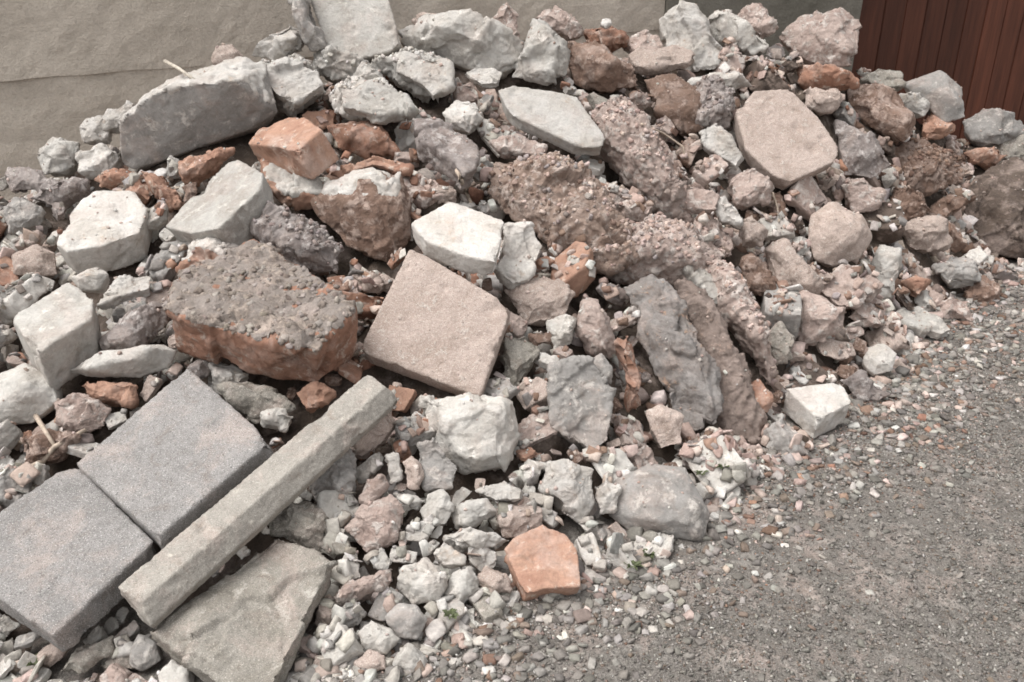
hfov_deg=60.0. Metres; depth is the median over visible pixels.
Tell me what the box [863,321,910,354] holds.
broken stone
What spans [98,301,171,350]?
stone chunk
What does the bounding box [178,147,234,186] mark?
brick fragment
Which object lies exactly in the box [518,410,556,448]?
broken stone
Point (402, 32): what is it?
plaster chunk
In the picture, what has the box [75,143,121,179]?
stone chunk
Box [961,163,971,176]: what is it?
broken stone
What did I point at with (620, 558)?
plaster lump
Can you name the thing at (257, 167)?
broken stone
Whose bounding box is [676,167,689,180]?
broken stone
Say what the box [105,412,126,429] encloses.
broken stone
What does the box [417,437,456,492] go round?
chunk
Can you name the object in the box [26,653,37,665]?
weed
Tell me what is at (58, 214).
broken stone
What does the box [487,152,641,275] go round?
rock
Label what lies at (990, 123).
stone chunk
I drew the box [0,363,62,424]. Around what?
stone
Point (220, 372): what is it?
plaster lump
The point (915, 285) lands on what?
brick fragment
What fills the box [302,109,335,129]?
brick fragment
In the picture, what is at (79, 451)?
plaster lump
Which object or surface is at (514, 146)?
stone
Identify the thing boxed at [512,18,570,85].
stone slab
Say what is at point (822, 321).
stone chunk
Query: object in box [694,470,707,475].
weed
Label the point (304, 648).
broken stone
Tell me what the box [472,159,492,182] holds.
broken stone
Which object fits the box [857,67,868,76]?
broken stone
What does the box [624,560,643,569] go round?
weed
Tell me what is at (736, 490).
broken stone
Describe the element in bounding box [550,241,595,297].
brick fragment
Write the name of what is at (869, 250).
broken stone
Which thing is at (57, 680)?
broken stone
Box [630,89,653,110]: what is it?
broken stone
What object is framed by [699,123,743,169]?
plaster shard
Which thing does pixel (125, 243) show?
stone chunk
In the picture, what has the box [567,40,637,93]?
brick chunk
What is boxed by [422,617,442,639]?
broken stone
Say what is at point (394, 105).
plaster slab
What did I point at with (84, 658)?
stone
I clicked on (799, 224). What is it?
broken stone
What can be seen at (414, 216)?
brick fragment
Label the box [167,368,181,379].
broken stone
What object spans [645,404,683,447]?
stone
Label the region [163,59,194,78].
wood stick
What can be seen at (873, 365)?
stone
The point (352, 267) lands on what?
broken stone
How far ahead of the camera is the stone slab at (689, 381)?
3.08 m
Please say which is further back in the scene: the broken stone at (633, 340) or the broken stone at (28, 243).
the broken stone at (28, 243)
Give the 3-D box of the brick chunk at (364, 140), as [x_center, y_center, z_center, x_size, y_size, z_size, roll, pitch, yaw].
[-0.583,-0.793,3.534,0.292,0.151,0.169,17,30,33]
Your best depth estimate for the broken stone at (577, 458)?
2.76 m
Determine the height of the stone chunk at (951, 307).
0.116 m
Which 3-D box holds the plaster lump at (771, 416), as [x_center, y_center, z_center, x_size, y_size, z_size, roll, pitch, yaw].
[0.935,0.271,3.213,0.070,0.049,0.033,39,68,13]
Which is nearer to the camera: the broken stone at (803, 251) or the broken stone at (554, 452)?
the broken stone at (554, 452)
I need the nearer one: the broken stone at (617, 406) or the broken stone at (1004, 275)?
the broken stone at (617, 406)
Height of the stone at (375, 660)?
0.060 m
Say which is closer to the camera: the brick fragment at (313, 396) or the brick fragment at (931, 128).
the brick fragment at (313, 396)
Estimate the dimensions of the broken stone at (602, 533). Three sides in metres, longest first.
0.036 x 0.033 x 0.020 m
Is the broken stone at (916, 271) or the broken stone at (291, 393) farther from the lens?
the broken stone at (916, 271)
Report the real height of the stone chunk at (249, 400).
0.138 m
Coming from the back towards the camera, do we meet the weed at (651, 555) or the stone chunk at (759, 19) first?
the stone chunk at (759, 19)
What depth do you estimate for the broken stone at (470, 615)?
2.32 m
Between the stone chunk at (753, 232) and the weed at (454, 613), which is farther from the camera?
the stone chunk at (753, 232)
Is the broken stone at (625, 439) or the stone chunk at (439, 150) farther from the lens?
the stone chunk at (439, 150)
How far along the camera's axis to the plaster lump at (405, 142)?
3.62 m
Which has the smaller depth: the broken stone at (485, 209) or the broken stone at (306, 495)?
the broken stone at (306, 495)
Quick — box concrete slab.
[150,539,337,681]
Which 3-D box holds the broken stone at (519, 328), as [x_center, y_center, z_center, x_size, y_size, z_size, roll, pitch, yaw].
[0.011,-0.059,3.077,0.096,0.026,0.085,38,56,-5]
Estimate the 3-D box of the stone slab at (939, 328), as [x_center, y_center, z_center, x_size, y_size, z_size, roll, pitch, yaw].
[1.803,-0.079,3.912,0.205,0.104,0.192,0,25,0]
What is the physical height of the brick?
0.158 m
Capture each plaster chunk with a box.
[69,344,176,377]
[79,115,112,144]
[102,100,135,133]
[251,24,303,60]
[262,53,323,117]
[312,43,368,83]
[328,75,402,121]
[353,61,382,79]
[368,48,441,103]
[398,25,412,37]
[442,100,482,134]
[687,71,751,89]
[714,196,742,228]
[899,92,929,118]
[965,246,988,268]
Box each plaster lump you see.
[0,242,17,252]
[0,274,54,319]
[0,285,13,326]
[0,455,14,468]
[32,464,49,484]
[46,281,54,290]
[67,442,98,458]
[137,262,149,276]
[207,362,248,394]
[236,546,250,559]
[393,492,424,510]
[394,118,416,151]
[405,521,432,541]
[430,525,442,538]
[456,202,477,210]
[468,546,496,572]
[506,591,519,606]
[534,352,559,368]
[542,507,558,527]
[563,86,576,94]
[575,532,601,565]
[582,158,604,175]
[605,543,636,572]
[696,483,717,500]
[766,409,777,422]
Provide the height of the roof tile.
0.075 m
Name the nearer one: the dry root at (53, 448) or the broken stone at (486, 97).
the dry root at (53, 448)
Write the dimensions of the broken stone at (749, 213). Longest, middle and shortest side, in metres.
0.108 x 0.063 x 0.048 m
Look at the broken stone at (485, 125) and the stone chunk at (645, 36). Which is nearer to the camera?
the broken stone at (485, 125)
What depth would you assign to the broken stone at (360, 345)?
2.95 m
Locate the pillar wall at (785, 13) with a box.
[664,0,862,71]
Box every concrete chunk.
[270,501,331,555]
[904,70,964,121]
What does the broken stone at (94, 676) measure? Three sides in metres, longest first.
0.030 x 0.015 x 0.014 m
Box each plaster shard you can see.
[97,274,149,309]
[385,452,402,484]
[465,68,502,87]
[494,221,541,289]
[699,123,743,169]
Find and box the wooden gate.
[852,0,1023,143]
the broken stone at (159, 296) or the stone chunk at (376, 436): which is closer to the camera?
the stone chunk at (376, 436)
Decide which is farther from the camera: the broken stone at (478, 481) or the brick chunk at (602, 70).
the brick chunk at (602, 70)
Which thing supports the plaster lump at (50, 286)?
on the plaster lump at (15, 302)
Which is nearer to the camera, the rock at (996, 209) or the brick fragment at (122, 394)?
the brick fragment at (122, 394)
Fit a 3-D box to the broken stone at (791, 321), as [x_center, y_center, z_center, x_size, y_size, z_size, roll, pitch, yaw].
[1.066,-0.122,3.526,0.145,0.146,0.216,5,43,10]
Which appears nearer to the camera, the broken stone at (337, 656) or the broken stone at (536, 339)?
the broken stone at (337, 656)
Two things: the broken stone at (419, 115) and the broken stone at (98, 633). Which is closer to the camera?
the broken stone at (98, 633)
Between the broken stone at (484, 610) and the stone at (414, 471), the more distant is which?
the stone at (414, 471)
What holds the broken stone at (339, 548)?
on the rubble
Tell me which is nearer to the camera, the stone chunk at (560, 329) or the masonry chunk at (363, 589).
the masonry chunk at (363, 589)
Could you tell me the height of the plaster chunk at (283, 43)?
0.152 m
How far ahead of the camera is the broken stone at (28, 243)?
3.27 m
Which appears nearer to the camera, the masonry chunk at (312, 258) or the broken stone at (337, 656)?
the broken stone at (337, 656)
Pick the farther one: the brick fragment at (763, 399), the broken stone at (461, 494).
the brick fragment at (763, 399)
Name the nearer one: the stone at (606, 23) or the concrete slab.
the concrete slab
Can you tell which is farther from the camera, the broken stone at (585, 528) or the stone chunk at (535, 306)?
the stone chunk at (535, 306)
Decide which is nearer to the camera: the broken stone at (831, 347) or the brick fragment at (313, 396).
the brick fragment at (313, 396)
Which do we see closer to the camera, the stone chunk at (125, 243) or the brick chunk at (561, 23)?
the stone chunk at (125, 243)
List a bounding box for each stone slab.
[311,0,400,62]
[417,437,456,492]
[498,86,604,155]
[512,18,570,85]
[624,274,723,430]
[651,126,672,158]
[674,279,767,444]
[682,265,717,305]
[733,89,837,189]
[897,306,949,339]
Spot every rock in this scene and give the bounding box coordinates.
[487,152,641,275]
[964,156,1023,258]
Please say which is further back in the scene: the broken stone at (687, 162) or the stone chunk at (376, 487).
the broken stone at (687, 162)
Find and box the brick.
[504,525,580,600]
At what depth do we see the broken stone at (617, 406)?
2.98 m
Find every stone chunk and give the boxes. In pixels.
[3,195,51,235]
[5,166,57,193]
[11,244,56,278]
[20,428,81,463]
[30,177,91,210]
[37,137,79,176]
[53,393,111,432]
[57,190,151,273]
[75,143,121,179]
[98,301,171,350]
[217,381,295,424]
[259,407,292,432]
[287,0,326,52]
[309,448,356,502]
[310,167,411,261]
[344,494,404,552]
[351,411,395,458]
[358,474,388,504]
[396,557,447,604]
[413,118,479,190]
[418,392,519,474]
[420,489,454,526]
[442,527,508,552]
[444,566,478,602]
[450,498,496,528]
[452,82,478,104]
[500,336,539,386]
[504,277,574,326]
[545,355,616,451]
[546,314,576,348]
[574,297,615,358]
[622,29,662,53]
[644,73,704,135]
[669,184,719,213]
[695,74,735,129]
[708,9,768,56]
[727,168,774,210]
[737,3,778,38]
[738,215,767,248]
[739,253,776,295]
[764,238,823,294]
[767,321,794,364]
[796,290,845,348]
[803,86,844,115]
[833,119,889,178]
[840,178,886,212]
[840,369,889,401]
[846,83,915,143]
[859,69,905,91]
[870,244,901,299]
[890,186,935,220]
[894,139,963,196]
[903,215,952,254]
[931,256,981,288]
[936,297,973,321]
[962,108,1023,147]
[962,275,1001,301]
[987,134,1023,162]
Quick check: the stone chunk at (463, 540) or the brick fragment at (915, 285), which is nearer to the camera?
the stone chunk at (463, 540)
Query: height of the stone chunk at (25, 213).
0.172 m
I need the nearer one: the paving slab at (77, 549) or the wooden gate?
the paving slab at (77, 549)
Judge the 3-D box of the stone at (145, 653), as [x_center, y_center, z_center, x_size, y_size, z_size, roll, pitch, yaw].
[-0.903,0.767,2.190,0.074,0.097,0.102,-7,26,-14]
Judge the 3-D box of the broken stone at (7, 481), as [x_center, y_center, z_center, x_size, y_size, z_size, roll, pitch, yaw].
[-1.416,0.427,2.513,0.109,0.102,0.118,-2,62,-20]
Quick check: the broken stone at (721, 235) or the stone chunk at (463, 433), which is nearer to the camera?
the stone chunk at (463, 433)
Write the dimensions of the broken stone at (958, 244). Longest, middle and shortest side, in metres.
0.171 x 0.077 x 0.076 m
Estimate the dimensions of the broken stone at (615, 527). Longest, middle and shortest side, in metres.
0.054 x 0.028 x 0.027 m
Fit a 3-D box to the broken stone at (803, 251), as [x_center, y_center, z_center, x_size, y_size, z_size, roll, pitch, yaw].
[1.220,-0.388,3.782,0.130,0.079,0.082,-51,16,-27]
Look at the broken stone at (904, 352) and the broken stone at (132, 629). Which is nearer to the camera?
the broken stone at (132, 629)
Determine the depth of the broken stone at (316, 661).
2.17 m
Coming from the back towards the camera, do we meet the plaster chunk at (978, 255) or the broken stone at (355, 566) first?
the plaster chunk at (978, 255)
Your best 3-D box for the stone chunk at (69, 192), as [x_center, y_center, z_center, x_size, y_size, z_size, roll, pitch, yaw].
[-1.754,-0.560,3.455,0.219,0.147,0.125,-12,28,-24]
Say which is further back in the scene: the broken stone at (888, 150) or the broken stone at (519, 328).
the broken stone at (888, 150)
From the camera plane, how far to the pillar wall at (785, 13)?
4.89 m
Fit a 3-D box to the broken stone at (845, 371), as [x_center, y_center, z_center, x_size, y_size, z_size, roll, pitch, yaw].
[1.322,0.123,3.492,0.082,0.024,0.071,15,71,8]
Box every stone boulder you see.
[401,8,523,78]
[659,0,722,71]
[779,7,861,67]
[808,202,871,267]
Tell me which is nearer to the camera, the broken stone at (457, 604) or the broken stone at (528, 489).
the broken stone at (457, 604)
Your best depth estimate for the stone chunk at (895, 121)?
4.51 m
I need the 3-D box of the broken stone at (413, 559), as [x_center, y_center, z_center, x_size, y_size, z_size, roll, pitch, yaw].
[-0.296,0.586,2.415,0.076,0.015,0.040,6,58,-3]
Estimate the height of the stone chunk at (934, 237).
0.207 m
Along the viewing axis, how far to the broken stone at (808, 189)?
3.92 m
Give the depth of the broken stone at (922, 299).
4.08 m
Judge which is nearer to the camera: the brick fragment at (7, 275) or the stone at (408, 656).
the stone at (408, 656)
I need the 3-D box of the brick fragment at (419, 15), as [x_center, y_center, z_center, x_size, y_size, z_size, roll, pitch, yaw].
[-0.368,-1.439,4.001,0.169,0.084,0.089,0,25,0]
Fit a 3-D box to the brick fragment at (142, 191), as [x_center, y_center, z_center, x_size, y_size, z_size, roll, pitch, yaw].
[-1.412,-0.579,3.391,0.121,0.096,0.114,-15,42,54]
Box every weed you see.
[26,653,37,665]
[442,608,458,618]
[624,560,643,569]
[643,548,654,558]
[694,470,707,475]
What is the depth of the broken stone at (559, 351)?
3.01 m
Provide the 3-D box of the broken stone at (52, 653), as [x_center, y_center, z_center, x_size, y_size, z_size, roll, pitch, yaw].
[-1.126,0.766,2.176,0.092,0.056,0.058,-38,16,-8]
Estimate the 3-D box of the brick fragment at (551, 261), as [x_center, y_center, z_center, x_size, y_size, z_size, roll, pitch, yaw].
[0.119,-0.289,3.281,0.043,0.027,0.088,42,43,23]
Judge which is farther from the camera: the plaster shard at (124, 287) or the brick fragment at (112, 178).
the brick fragment at (112, 178)
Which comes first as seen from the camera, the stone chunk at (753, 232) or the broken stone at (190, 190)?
the broken stone at (190, 190)
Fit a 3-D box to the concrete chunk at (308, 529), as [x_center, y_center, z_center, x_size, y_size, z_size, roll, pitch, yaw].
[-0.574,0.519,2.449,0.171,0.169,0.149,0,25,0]
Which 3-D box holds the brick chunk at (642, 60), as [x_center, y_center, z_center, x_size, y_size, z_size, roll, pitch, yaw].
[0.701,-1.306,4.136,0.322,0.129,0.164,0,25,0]
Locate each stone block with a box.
[13,283,101,389]
[166,160,273,245]
[362,250,509,395]
[412,202,503,274]
[783,383,850,438]
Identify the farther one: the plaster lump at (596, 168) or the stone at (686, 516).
the plaster lump at (596, 168)
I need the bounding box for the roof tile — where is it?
[331,155,413,177]
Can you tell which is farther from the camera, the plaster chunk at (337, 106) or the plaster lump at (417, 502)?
the plaster chunk at (337, 106)
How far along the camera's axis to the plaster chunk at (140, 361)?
2.74 m
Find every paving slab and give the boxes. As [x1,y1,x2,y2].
[0,468,156,651]
[77,369,273,548]
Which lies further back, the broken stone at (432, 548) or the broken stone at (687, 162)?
the broken stone at (687, 162)
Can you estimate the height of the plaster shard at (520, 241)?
0.217 m
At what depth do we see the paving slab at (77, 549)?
2.23 m
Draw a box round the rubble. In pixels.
[0,3,1023,681]
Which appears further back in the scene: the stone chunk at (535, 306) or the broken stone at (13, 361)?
the stone chunk at (535, 306)
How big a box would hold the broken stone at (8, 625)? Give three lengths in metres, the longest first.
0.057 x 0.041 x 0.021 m
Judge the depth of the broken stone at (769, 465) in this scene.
2.96 m
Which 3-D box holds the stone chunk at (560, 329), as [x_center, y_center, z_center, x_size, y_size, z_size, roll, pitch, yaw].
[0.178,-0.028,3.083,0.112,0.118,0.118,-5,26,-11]
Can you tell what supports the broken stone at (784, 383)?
on the rubble
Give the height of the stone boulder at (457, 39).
0.315 m
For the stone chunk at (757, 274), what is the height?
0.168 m
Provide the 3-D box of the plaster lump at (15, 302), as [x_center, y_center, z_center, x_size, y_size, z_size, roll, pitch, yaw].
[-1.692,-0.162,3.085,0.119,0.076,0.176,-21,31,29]
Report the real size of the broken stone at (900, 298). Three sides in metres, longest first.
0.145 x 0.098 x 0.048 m
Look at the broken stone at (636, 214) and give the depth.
3.55 m
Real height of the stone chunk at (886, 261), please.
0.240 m
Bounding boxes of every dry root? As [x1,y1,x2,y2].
[31,428,85,465]
[33,414,54,444]
[455,168,472,202]
[640,123,685,158]
[771,192,779,221]
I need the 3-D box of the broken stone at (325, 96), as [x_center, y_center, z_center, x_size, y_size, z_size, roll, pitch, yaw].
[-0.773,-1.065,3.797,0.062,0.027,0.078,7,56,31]
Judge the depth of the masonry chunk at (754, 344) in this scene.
3.26 m
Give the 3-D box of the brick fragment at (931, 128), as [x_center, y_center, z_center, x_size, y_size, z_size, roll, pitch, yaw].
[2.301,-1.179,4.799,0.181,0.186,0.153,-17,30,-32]
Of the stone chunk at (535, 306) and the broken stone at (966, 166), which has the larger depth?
the broken stone at (966, 166)
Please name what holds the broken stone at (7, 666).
on the broken stone
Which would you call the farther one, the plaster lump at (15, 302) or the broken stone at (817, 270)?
the broken stone at (817, 270)
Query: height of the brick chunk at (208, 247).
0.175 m
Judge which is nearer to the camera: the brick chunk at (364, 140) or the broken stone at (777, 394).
the broken stone at (777, 394)
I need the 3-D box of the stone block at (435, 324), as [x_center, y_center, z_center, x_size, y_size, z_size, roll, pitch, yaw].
[-0.245,-0.046,2.924,0.428,0.419,0.358,10,27,21]
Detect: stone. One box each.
[0,177,8,190]
[0,198,8,210]
[0,327,17,348]
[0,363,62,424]
[0,419,22,449]
[0,468,32,509]
[0,614,20,636]
[0,658,15,679]
[6,355,24,367]
[14,230,46,250]
[14,632,40,650]
[17,651,36,668]
[32,667,51,681]
[37,643,71,667]
[45,229,61,245]
[47,679,65,681]
[51,202,65,220]
[61,635,114,673]
[71,267,109,293]
[83,625,107,644]
[90,673,97,681]
[99,663,132,681]
[100,641,134,670]
[104,617,118,635]
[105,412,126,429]
[112,307,125,322]
[113,620,139,640]
[115,606,128,624]
[128,673,147,681]
[129,634,163,670]
[139,375,162,401]
[145,287,169,303]
[147,206,168,231]
[149,241,190,281]
[158,659,194,681]
[159,228,175,241]
[166,155,178,178]
[167,334,176,348]
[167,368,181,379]
[182,182,197,203]
[187,359,209,378]
[211,44,243,64]
[218,564,225,573]
[252,161,260,171]
[261,526,270,534]
[286,387,296,400]
[290,664,312,679]
[298,635,312,655]
[299,490,312,500]
[313,622,364,665]
[313,655,319,664]
[315,605,331,626]
[316,490,358,541]
[323,84,335,100]
[324,373,341,385]
[332,540,350,555]
[337,552,359,580]
[342,156,353,164]
[342,601,366,627]
[349,279,358,292]
[350,258,355,271]
[352,270,394,294]
[354,649,385,670]
[356,342,362,351]
[356,452,383,483]
[357,620,399,654]
[368,589,403,620]
[373,547,391,569]
[385,603,426,639]
[389,548,417,563]
[392,171,443,208]
[392,643,427,670]
[394,152,418,166]
[394,415,435,445]
[394,482,406,491]
[403,456,423,489]
[415,109,430,118]
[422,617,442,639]
[424,612,436,618]
[428,539,439,553]
[433,542,466,568]
[435,185,456,203]
[435,598,465,633]
[448,658,461,666]
[452,487,471,506]
[466,611,475,625]
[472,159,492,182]
[472,595,505,622]
[474,478,485,489]
[475,481,522,501]
[476,118,503,157]
[477,203,490,214]
[477,565,512,592]
[479,94,493,111]
[481,277,492,291]
[484,377,519,399]
[488,133,547,158]
[489,516,499,529]
[494,496,542,537]
[508,472,517,486]
[509,312,527,337]
[516,377,547,411]
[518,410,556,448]
[521,459,543,488]
[522,484,535,493]
[528,332,551,345]
[535,453,545,475]
[538,459,594,522]
[547,239,562,257]
[550,449,561,455]
[553,346,573,358]
[567,449,582,463]
[578,523,591,531]
[585,92,607,109]
[592,448,633,483]
[593,353,612,383]
[595,478,621,514]
[596,282,623,305]
[597,528,607,540]
[600,18,611,28]
[605,185,651,222]
[606,438,620,447]
[609,463,709,540]
[609,522,626,538]
[610,313,636,331]
[612,397,622,413]
[612,415,646,448]
[628,336,637,346]
[628,446,658,468]
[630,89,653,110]
[633,532,673,558]
[640,372,650,382]
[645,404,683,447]
[652,115,673,139]
[663,462,677,466]
[675,139,697,167]
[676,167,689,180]
[682,435,750,492]
[682,440,699,468]
[691,157,728,186]
[693,214,733,258]
[711,43,744,72]
[712,497,718,506]
[724,486,740,499]
[743,58,791,92]
[744,467,764,486]
[745,209,766,220]
[745,445,761,457]
[758,214,794,240]
[761,283,801,339]
[763,417,809,455]
[763,463,773,468]
[766,44,785,59]
[767,191,787,217]
[772,390,782,402]
[780,377,789,388]
[782,58,797,71]
[784,359,827,387]
[785,176,827,221]
[790,353,805,361]
[791,236,809,256]
[794,215,804,229]
[810,264,820,274]
[815,338,855,360]
[819,264,884,309]
[819,272,832,284]
[822,175,836,189]
[833,104,855,125]
[837,364,857,378]
[846,326,863,340]
[849,297,886,327]
[853,337,866,352]
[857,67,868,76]
[860,202,904,244]
[862,344,896,376]
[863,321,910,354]
[867,244,871,255]
[881,138,895,155]
[882,167,896,188]
[894,287,914,310]
[894,358,910,368]
[897,342,912,354]
[902,252,926,277]
[914,289,939,311]
[930,190,975,217]
[945,138,960,155]
[949,221,966,252]
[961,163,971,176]
[990,261,1018,279]
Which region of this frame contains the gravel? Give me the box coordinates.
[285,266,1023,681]
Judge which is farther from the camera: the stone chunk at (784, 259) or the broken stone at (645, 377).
the stone chunk at (784, 259)
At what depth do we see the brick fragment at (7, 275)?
3.13 m
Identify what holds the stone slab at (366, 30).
on the plaster chunk at (332, 70)
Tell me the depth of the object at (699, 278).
3.32 m
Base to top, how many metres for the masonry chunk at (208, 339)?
0.333 m
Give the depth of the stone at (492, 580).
2.38 m
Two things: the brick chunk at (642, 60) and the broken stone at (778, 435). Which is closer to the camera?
the broken stone at (778, 435)
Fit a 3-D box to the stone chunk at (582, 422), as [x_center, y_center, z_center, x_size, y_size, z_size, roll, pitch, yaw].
[0.223,0.208,2.877,0.227,0.316,0.276,0,25,0]
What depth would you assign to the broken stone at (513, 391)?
2.87 m
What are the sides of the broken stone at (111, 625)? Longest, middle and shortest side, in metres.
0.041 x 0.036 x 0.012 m
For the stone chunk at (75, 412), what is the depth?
2.65 m
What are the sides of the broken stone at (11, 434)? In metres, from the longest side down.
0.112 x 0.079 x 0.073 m
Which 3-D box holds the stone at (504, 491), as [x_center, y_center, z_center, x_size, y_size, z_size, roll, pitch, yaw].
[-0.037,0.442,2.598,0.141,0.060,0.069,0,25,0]
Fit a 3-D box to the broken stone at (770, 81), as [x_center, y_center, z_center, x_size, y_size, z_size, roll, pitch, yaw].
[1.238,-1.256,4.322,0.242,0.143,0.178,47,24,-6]
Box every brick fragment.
[0,221,7,237]
[0,256,19,286]
[23,430,31,445]
[83,381,138,409]
[94,168,133,189]
[125,175,152,206]
[141,171,184,212]
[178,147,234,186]
[297,381,335,412]
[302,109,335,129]
[327,275,344,289]
[337,360,362,383]
[342,291,382,319]
[387,250,405,269]
[388,385,416,412]
[393,439,411,462]
[411,210,421,219]
[412,12,436,23]
[493,2,519,37]
[516,447,536,461]
[535,256,554,269]
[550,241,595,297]
[614,336,640,412]
[751,379,773,412]
[901,275,929,296]
[921,112,955,139]
[964,146,1006,169]
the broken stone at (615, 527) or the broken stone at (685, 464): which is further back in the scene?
the broken stone at (685, 464)
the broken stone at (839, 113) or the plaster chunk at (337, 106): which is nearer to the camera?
the plaster chunk at (337, 106)
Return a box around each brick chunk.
[175,236,238,272]
[249,117,338,179]
[260,159,323,210]
[327,121,400,159]
[536,5,583,42]
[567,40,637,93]
[584,26,628,52]
[628,45,695,75]
[796,62,859,90]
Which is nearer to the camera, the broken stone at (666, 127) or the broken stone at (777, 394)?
the broken stone at (777, 394)
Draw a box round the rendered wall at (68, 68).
[0,0,664,200]
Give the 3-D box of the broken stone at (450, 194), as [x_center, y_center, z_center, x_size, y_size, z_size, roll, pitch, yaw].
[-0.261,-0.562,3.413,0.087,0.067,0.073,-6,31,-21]
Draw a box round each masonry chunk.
[165,239,357,381]
[250,201,343,274]
[328,569,391,606]
[593,96,693,223]
[605,214,720,287]
[707,257,777,382]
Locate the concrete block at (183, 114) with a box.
[119,56,276,169]
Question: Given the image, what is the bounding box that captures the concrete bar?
[118,375,398,627]
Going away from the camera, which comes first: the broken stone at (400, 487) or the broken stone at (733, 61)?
the broken stone at (400, 487)
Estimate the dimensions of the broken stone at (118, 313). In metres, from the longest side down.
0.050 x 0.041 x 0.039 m
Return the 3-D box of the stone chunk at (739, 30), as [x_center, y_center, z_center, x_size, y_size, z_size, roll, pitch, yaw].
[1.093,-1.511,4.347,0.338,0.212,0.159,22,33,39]
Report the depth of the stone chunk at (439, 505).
2.50 m
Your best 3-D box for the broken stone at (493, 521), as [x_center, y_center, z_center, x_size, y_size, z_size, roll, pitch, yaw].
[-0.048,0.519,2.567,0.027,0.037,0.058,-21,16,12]
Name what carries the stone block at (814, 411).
on the gravel
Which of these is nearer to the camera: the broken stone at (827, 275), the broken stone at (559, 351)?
the broken stone at (559, 351)
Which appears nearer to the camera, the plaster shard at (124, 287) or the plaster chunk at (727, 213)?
the plaster shard at (124, 287)
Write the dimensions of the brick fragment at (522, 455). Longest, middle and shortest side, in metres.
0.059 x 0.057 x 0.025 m
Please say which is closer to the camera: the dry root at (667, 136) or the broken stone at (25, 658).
the broken stone at (25, 658)
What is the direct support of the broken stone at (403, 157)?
on the rubble
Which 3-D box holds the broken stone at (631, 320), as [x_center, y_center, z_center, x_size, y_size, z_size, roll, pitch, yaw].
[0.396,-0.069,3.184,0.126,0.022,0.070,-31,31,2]
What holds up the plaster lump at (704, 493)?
on the gravel
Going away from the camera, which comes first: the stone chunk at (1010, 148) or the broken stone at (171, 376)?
the broken stone at (171, 376)
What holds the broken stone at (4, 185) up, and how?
on the broken stone at (3, 200)
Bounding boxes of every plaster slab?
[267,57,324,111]
[340,79,415,124]
[395,52,455,99]
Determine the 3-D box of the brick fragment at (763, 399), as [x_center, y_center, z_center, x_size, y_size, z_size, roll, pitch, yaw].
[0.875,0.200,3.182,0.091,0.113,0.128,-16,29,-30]
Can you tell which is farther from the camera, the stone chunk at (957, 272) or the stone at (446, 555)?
the stone chunk at (957, 272)
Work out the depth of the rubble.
3.22 m

